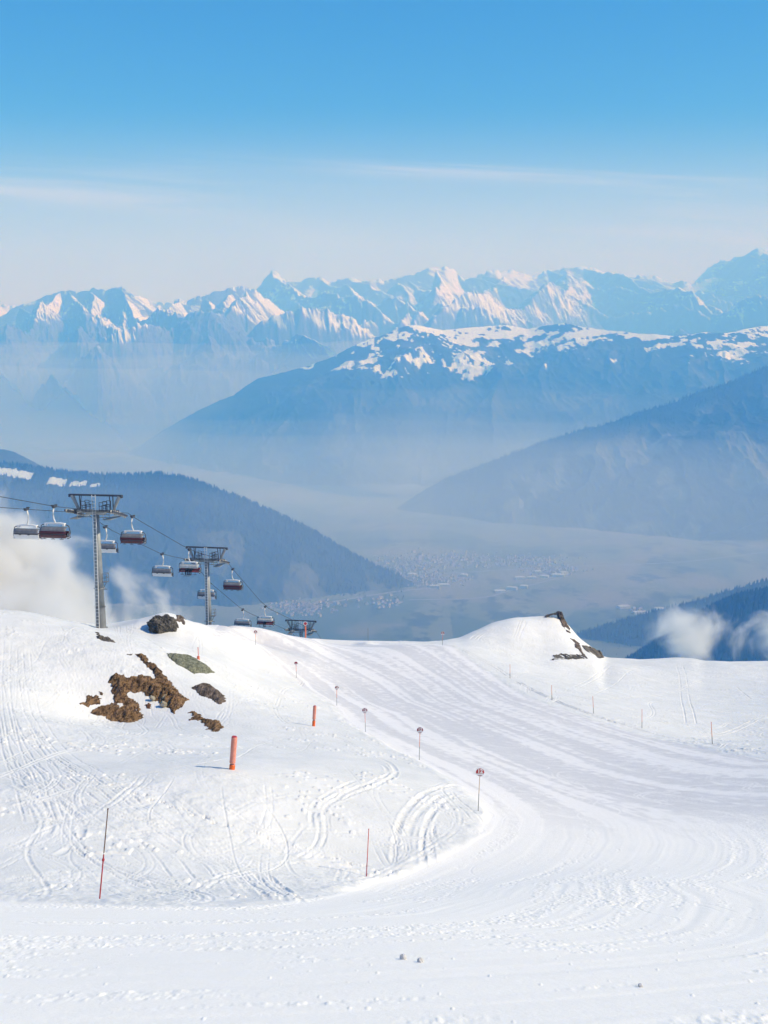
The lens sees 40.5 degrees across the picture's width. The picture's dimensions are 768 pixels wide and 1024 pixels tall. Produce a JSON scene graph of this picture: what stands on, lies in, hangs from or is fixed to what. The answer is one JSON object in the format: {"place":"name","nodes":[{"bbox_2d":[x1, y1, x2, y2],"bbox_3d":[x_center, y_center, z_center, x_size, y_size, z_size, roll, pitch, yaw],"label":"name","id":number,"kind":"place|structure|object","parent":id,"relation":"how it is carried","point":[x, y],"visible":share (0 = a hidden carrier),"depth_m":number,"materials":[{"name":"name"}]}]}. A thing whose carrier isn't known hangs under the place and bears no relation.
{"place":"outdoors","nodes":[
{"label":"outdoors","id":0,"kind":"place"},
{"bbox_2d":[0,449,38,467],"bbox_3d":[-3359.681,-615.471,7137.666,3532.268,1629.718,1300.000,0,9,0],"label":"hill","id":1,"kind":"structure","parent":0,"point":[8,455],"depth_m":7284.80,"materials":[{"name":"blue"}]},
{"bbox_2d":[79,691,102,706],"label":"bare ground","id":2,"kind":"structure","parent":0,"point":[92,700],"depth_m":86.41,"materials":[{"name":"brown soil"}]},
{"bbox_2d":[91,653,188,722],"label":"bare ground","id":3,"kind":"structure","parent":0,"point":[159,686],"depth_m":88.89,"materials":[{"name":"brown soil"}]},
{"bbox_2d":[159,701,166,706],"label":"stone","id":4,"kind":"object","parent":3,"relation":"on","point":[162,703],"visible":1,"depth_m":87.08,"materials":[{"name":"beige stone"}]},
{"bbox_2d":[0,286,336,449],"bbox_3d":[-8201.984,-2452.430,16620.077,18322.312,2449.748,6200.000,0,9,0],"label":"mountain range","id":5,"kind":"structure","parent":0,"point":[133,370],"depth_m":14834.93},
{"bbox_2d":[188,711,223,731],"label":"bare ground","id":6,"kind":"structure","parent":0,"point":[214,725],"depth_m":81.37,"materials":[{"name":"brown soil"}]},
{"bbox_2d":[0,464,413,606],"bbox_3d":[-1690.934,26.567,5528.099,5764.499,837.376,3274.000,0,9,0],"label":"hill","id":7,"kind":"structure","parent":0,"point":[54,571],"depth_m":5617.63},
{"bbox_2d":[0,460,403,598],"bbox_3d":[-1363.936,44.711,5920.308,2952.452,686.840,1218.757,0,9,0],"label":"conifer forest","id":8,"kind":"object","parent":7,"relation":"on","point":[204,487],"visible":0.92,"depth_m":5915.80,"materials":[{"name":"blue plant"}]},
{"bbox_2d":[289,588,436,610],"bbox_3d":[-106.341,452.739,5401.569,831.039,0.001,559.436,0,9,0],"label":"road","id":9,"kind":"structure","parent":0,"point":[377,594],"depth_m":5507.31,"materials":[{"name":"grey asphalt"}]},
{"bbox_2d":[0,610,767,1023],"bbox_3d":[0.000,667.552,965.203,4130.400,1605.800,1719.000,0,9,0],"label":"snow slope","id":10,"kind":"structure","parent":0,"point":[600,856],"depth_m":47.91,"materials":[{"name":"white snow"}]},
{"bbox_2d":[64,494,127,627],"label":"lift tower","id":11,"kind":"structure","parent":10,"relation":"on","point":[100,612],"depth_m":122.58,"materials":[{"name":"metal"}]},
{"bbox_2d":[0,496,319,636],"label":"haul rope","id":12,"kind":"object","parent":11,"relation":"attached to","point":[154,529],"visible":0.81,"depth_m":130.10,"materials":[{"name":"metal"}]},
{"bbox_2d":[39,504,70,539],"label":"chairlift chair","id":13,"kind":"object","parent":12,"relation":"hanging from","point":[45,531],"visible":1,"depth_m":105.50,"materials":[{"name":"metal"}]},
{"bbox_2d":[120,515,146,544],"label":"chairlift chair","id":14,"kind":"object","parent":12,"relation":"hanging from","point":[132,538],"visible":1,"depth_m":124.88,"materials":[{"name":"metal"}]},
{"bbox_2d":[178,548,200,574],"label":"chairlift chair","id":15,"kind":"object","parent":12,"relation":"hanging from","point":[183,566],"visible":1,"depth_m":144.41,"materials":[{"name":"metal"}]},
{"bbox_2d":[223,568,242,590],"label":"chairlift chair","id":16,"kind":"object","parent":12,"relation":"hanging from","point":[232,586],"visible":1,"depth_m":163.55,"materials":[{"name":"metal"}]},
{"bbox_2d":[257,605,274,626],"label":"chairlift chair","id":17,"kind":"object","parent":12,"relation":"hanging from","point":[267,621],"visible":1,"depth_m":182.01,"materials":[{"name":"metal"}]},
{"bbox_2d":[99,808,108,898],"bbox_3d":[-8.219,10.210,30.437,0.453,3.250,0.080,0,9,0],"label":"snow pole","id":18,"kind":"object","parent":10,"relation":"on","point":[103,859],"visible":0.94,"depth_m":30.40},
{"bbox_2d":[95,632,115,642],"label":"rock slab","id":19,"kind":"object","parent":10,"relation":"on","point":[103,638],"visible":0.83,"depth_m":101.44,"materials":[{"name":"grey stone"}]},
{"bbox_2d":[147,614,178,633],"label":"rock outcrop","id":20,"kind":"object","parent":10,"relation":"on","point":[159,624],"visible":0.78,"depth_m":119.92,"materials":[{"name":"grey stone"}]},
{"bbox_2d":[176,615,184,624],"bbox_3d":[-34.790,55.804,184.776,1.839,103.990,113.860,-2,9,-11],"label":"rock slab","id":21,"kind":"object","parent":10,"relation":"on","point":[180,618],"visible":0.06,"depth_m":123.48,"materials":[{"name":"brown stone"}]},
{"bbox_2d":[167,653,214,673],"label":"rock slab","id":22,"kind":"object","parent":10,"relation":"on","point":[191,664],"visible":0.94,"depth_m":101.47,"materials":[{"name":"green stone"}]},
{"bbox_2d":[184,546,229,624],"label":"lift tower","id":23,"kind":"structure","parent":10,"relation":"on","point":[208,613],"depth_m":159.90,"materials":[{"name":"metal"}]},
{"bbox_2d":[192,683,225,703],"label":"rock slab","id":24,"kind":"object","parent":10,"relation":"on","point":[207,690],"visible":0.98,"depth_m":90.92,"materials":[{"name":"grey stone"}]},
{"bbox_2d":[229,736,236,769],"bbox_3d":[-7.901,12.686,54.470,0.474,1.971,0.319,0,9,0],"label":"padded post","id":25,"kind":"object","parent":10,"relation":"on","point":[233,752],"visible":0.97,"depth_m":54.34,"materials":[{"name":"orange plastic"}]},
{"bbox_2d":[285,619,316,636],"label":"lift tower","id":26,"kind":"structure","parent":10,"relation":"on","point":[299,629],"depth_m":217.73,"materials":[{"name":"metal"}]},
{"bbox_2d":[0,507,293,634],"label":"haul rope","id":27,"kind":"object","parent":26,"relation":"attached to","point":[141,544],"visible":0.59,"depth_m":141.89,"materials":[{"name":"metal"}]},
{"bbox_2d":[13,507,41,539],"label":"chairlift chair","id":28,"kind":"object","parent":27,"relation":"hanging from","point":[24,533],"visible":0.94,"depth_m":111.24,"materials":[{"name":"metal"}]},
{"bbox_2d":[101,525,118,552],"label":"chairlift chair","id":29,"kind":"object","parent":27,"relation":"hanging from","point":[108,548],"visible":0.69,"depth_m":130.20,"materials":[{"name":"metal"}]},
{"bbox_2d":[152,552,173,576],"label":"chairlift chair","id":30,"kind":"object","parent":27,"relation":"hanging from","point":[161,572],"visible":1,"depth_m":149.10,"materials":[{"name":"metal"}]},
{"bbox_2d":[197,589,216,599],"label":"chairlift chair","id":31,"kind":"object","parent":27,"relation":"hanging from","point":[200,595],"visible":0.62,"depth_m":168.09,"materials":[{"name":"metal"}]},
{"bbox_2d":[234,608,250,626],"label":"chairlift chair","id":32,"kind":"object","parent":27,"relation":"hanging from","point":[243,623],"visible":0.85,"depth_m":187.22,"materials":[{"name":"metal"}]},
{"bbox_2d":[312,705,315,725],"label":"padded post","id":33,"kind":"object","parent":10,"relation":"on","point":[314,715],"visible":0.96,"depth_m":85.06,"materials":[{"name":"orange plastic"}]},
{"bbox_2d":[362,708,367,731],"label":"piste marker","id":34,"kind":"object","parent":10,"relation":"on","point":[364,710],"visible":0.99,"depth_m":92.01,"materials":[{"name":"plastic"}]},
{"bbox_2d":[366,829,368,875],"bbox_3d":[-0.693,14.395,43.494,0.162,2.430,0.041,0,9,0],"label":"snow pole","id":35,"kind":"object","parent":10,"relation":"on","point":[367,852],"visible":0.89,"depth_m":43.46,"materials":[{"name":"red plastic"}]},
{"bbox_2d":[400,954,406,959],"bbox_3d":[0.305,7.060,16.483,0.115,0.106,0.108,0,9,0],"label":"snow ball","id":36,"kind":"object","parent":10,"relation":"on","point":[403,956],"visible":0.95,"depth_m":16.45,"materials":[{"name":"white snow"}]},
{"bbox_2d":[417,727,422,759],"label":"piste marker","id":37,"kind":"object","parent":10,"relation":"on","point":[419,729],"visible":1,"depth_m":74.96,"materials":[{"name":"plastic"}]},
{"bbox_2d":[417,957,423,962],"bbox_3d":[0.566,6.976,16.171,0.102,0.093,0.096,0,9,0],"label":"snow ball","id":38,"kind":"object","parent":10,"relation":"on","point":[420,959],"visible":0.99,"depth_m":16.15,"materials":[{"name":"white snow"}]},
{"bbox_2d":[476,768,484,810],"bbox_3d":[5.228,15.356,56.797,0.486,2.902,0.076,0,9,0],"label":"piste marker","id":39,"kind":"object","parent":10,"relation":"on","point":[480,772],"visible":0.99,"depth_m":56.61,"materials":[{"name":"plastic"}]},
{"bbox_2d":[556,611,570,632],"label":"cliff rock","id":40,"kind":"object","parent":10,"relation":"on","point":[560,616],"visible":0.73,"depth_m":202.39,"materials":[{"name":"stone"}]},
{"bbox_2d":[552,653,587,659],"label":"cliff rock","id":41,"kind":"object","parent":10,"relation":"on","point":[576,656],"visible":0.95,"depth_m":182.81,"materials":[{"name":"grey stone"}]},
{"bbox_2d":[570,638,586,657],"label":"cliff rock","id":42,"kind":"object","parent":10,"relation":"on","point":[577,646],"visible":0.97,"depth_m":192.72,"materials":[{"name":"stone"}]},
{"bbox_2d":[582,645,603,657],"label":"cliff rock","id":43,"kind":"object","parent":10,"relation":"on","point":[597,653],"visible":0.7,"depth_m":196.78,"materials":[{"name":"grey stone"}]},
{"bbox_2d":[0,406,767,657],"bbox_3d":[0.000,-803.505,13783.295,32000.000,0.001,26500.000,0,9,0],"label":"valley floor","id":44,"kind":"structure","parent":0,"point":[368,521],"depth_m":6523.81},
{"bbox_2d":[438,583,449,585],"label":"warehouse","id":45,"kind":"structure","parent":44,"relation":"on","point":[444,584],"depth_m":5709.54,"materials":[{"name":"white"}]},
{"bbox_2d":[494,589,505,592],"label":"warehouse","id":46,"kind":"structure","parent":44,"relation":"on","point":[500,591],"depth_m":5556.32,"materials":[{"name":"white"}]},
{"bbox_2d":[506,586,517,589],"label":"warehouse","id":47,"kind":"structure","parent":44,"relation":"on","point":[511,588],"depth_m":5615.75,"materials":[{"name":"white"}]},
{"bbox_2d":[520,584,527,588],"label":"warehouse","id":48,"kind":"structure","parent":44,"relation":"on","point":[523,586],"depth_m":5649.85,"materials":[{"name":"white"}]},
{"bbox_2d":[552,573,563,576],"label":"warehouse","id":49,"kind":"structure","parent":44,"relation":"on","point":[557,575],"depth_m":5948.48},
{"bbox_2d":[559,571,568,574],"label":"warehouse","id":50,"kind":"structure","parent":44,"relation":"on","point":[564,572],"depth_m":6006.34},
{"bbox_2d":[632,610,647,614],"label":"warehouse","id":51,"kind":"structure","parent":44,"relation":"on","point":[638,612],"depth_m":5094.16,"materials":[{"name":"white"}]},
{"bbox_2d":[0,248,767,422],"bbox_3d":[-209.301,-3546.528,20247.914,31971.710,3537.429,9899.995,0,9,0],"label":"back mountain range","id":52,"kind":"structure","parent":0,"point":[338,316],"depth_m":19903.10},
{"bbox_2d":[0,0,767,305],"label":"sky","id":53,"kind":"structure","parent":0,"point":[164,151],"materials":[{"name":"blue"}]},
{"bbox_2d":[260,547,594,616],"bbox_3d":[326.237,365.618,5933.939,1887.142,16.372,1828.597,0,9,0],"label":"town houses","id":54,"kind":"structure","parent":0,"point":[300,608],"depth_m":6150.11,"materials":[{"name":"white"}]},
{"bbox_2d":[127,323,767,485],"bbox_3d":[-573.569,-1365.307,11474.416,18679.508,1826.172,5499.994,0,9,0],"label":"mountain","id":55,"kind":"structure","parent":0,"point":[418,405],"depth_m":11741.62,"materials":[{"name":"blue stone"}]},
{"bbox_2d":[408,576,567,599],"bbox_3d":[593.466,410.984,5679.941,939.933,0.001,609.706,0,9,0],"label":"road","id":56,"kind":"structure","parent":0,"point":[486,596],"depth_m":5461.52,"materials":[{"name":"grey asphalt"}]},
{"bbox_2d":[515,576,524,579],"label":"warehouse","id":57,"kind":"structure","parent":0,"point":[519,577],"depth_m":5870.69,"materials":[{"name":"white"}]},
{"bbox_2d":[397,366,767,540],"bbox_3d":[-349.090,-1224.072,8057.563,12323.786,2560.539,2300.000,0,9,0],"label":"hill","id":58,"kind":"structure","parent":0,"point":[700,473],"depth_m":7928.02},
{"bbox_2d":[441,366,766,496],"bbox_3d":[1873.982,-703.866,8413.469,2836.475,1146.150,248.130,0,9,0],"label":"conifer wood","id":59,"kind":"object","parent":58,"relation":"on","point":[606,423],"visible":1,"depth_m":8433.20,"materials":[{"name":"blue plant"}]},
{"bbox_2d":[405,552,765,575],"bbox_3d":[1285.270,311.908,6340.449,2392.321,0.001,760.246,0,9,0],"label":"road","id":60,"kind":"structure","parent":0,"point":[610,565],"depth_m":6299.74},
{"bbox_2d":[617,605,630,608],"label":"warehouse","id":61,"kind":"structure","parent":0,"point":[624,606],"depth_m":5201.34,"materials":[{"name":"white"}]},
{"bbox_2d":[576,581,767,646],"bbox_3d":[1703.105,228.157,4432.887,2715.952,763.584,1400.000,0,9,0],"label":"hill","id":62,"kind":"structure","parent":0,"point":[666,627],"depth_m":4622.39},
{"bbox_2d":[574,577,767,657],"bbox_3d":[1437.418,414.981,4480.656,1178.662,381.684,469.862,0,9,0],"label":"conifer forest","id":63,"kind":"object","parent":62,"relation":"on","point":[726,590],"visible":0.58,"depth_m":4640.27,"materials":[{"name":"plant"}]},
{"bbox_2d":[633,593,767,660],"bbox_3d":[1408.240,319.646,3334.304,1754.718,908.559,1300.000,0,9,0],"label":"hill","id":64,"kind":"structure","parent":0,"point":[742,651],"depth_m":3398.47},
{"bbox_2d":[625,585,767,660],"bbox_3d":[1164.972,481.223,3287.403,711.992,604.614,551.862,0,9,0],"label":"conifer forest","id":65,"kind":"object","parent":64,"relation":"on","point":[737,600],"visible":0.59,"depth_m":3440.51,"materials":[{"name":"plant"}]}
]}

